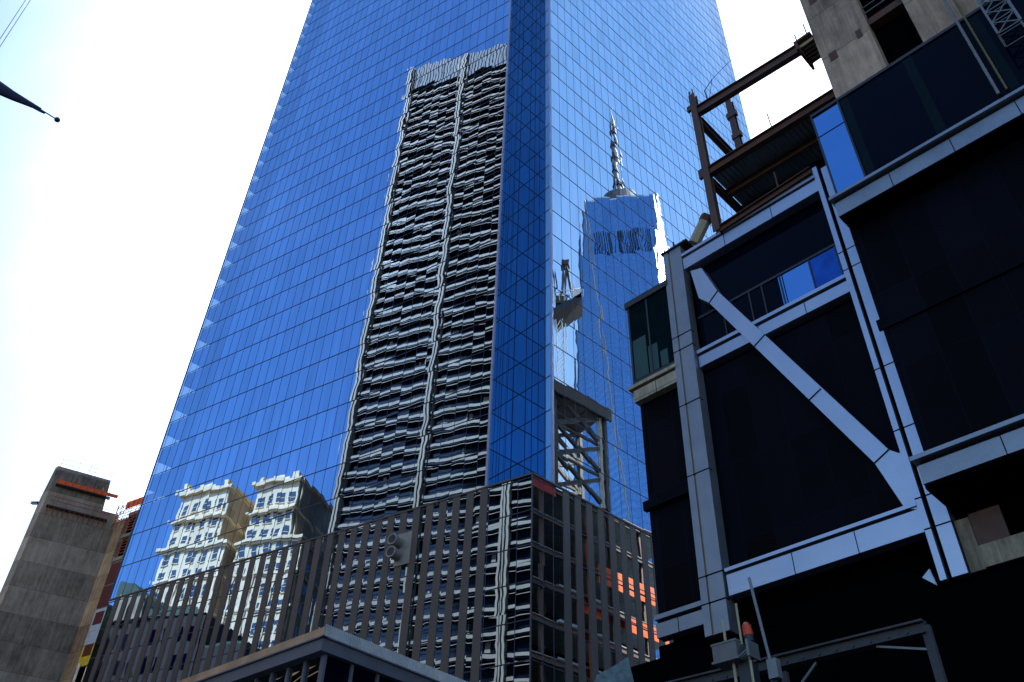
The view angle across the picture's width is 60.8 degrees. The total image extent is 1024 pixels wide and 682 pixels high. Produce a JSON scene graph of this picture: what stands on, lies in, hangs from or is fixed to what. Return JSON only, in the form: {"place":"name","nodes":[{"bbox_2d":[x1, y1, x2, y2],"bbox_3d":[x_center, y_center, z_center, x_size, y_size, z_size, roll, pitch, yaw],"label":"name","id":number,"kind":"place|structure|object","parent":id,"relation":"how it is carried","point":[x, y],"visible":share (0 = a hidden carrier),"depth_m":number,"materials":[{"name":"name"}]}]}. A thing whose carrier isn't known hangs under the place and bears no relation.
{"place":"outdoors","nodes":[
{"label":"outdoors","id":0,"kind":"place"},
{"bbox_2d":[0,0,25,38],"bbox_3d":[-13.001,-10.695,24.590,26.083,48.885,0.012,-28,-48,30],"label":"overhead cable","id":1,"kind":"object","parent":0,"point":[11,21],"depth_m":17.23,"materials":[{"name":"paint"}]},
{"bbox_2d":[0,459,143,681],"bbox_3d":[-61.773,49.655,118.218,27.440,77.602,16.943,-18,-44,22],"label":"building","id":2,"kind":"structure","parent":0,"point":[56,589],"depth_m":129.56,"materials":[{"name":"paint"}]},
{"bbox_2d":[177,624,466,681],"bbox_3d":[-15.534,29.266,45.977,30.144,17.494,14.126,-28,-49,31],"label":"pavilion","id":3,"kind":"structure","parent":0,"point":[327,653],"depth_m":41.19,"materials":[{"name":"grey metal"}]},
{"bbox_2d":[250,657,320,681],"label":"shop window","id":4,"kind":"structure","parent":3,"relation":"in","point":[312,670],"depth_m":40.45,"materials":[{"name":"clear glass"}]},
{"bbox_2d":[323,656,393,681],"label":"shop window","id":5,"kind":"structure","parent":3,"relation":"in","point":[336,670],"depth_m":40.19,"materials":[{"name":"black glass"}]},
{"bbox_2d":[82,0,749,681],"bbox_3d":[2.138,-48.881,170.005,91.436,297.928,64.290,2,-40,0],"label":"glass tower","id":6,"kind":"structure","parent":0,"point":[406,418],"depth_m":100.51,"materials":[{"name":"glass"}]},
{"bbox_2d":[0,0,831,590],"label":"sky","id":7,"kind":"structure","parent":0,"point":[119,215],"materials":[{"name":"white"}]},
{"bbox_2d":[624,0,1023,681],"bbox_3d":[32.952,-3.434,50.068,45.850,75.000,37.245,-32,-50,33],"label":"building under construction","id":8,"kind":"structure","parent":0,"point":[826,336],"depth_m":40.19,"materials":[{"name":"paint"}]},
{"bbox_2d":[624,279,674,384],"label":"corner window","id":9,"kind":"structure","parent":8,"relation":"in","point":[650,336],"depth_m":51.30,"materials":[{"name":"green glass"}]},
{"label":"ground","id":10,"kind":"structure","parent":0,"visible":0},
{"bbox_2d":[0,1,29,46],"bbox_3d":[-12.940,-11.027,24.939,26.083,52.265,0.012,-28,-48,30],"label":"overhead cable","id":11,"kind":"object","parent":10,"relation":"attached to","point":[14,24],"depth_m":17.32,"materials":[{"name":"metal"}]},
{"bbox_2d":[0,81,59,122],"bbox_3d":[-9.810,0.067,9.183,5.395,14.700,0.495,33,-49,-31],"label":"flagpole","id":12,"kind":"object","parent":10,"relation":"on","point":[6,91],"visible":1,"depth_m":14.47,"materials":[{"name":"black metal"}]},
{"bbox_2d":[594,657,633,681],"bbox_3d":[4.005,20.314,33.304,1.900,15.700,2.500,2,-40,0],"label":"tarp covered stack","id":13,"kind":"object","parent":10,"relation":"on","point":[620,671],"visible":1,"depth_m":36.93,"materials":[{"name":"blue plastic"}]},
{"bbox_2d":[667,618,947,681],"bbox_3d":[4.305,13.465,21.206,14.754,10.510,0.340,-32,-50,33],"label":"bolted girder","id":14,"kind":"object","parent":10,"relation":"on","point":[884,637],"visible":0.77,"depth_m":21.34,"materials":[{"name":"metal"}]},
{"bbox_2d":[710,577,782,681],"bbox_3d":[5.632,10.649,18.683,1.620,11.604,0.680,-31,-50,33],"label":"beacon rig","id":15,"kind":"object","parent":14,"relation":"attached to","point":[733,654],"visible":1,"depth_m":21.21,"materials":[{"name":"grey plastic"}]}
]}

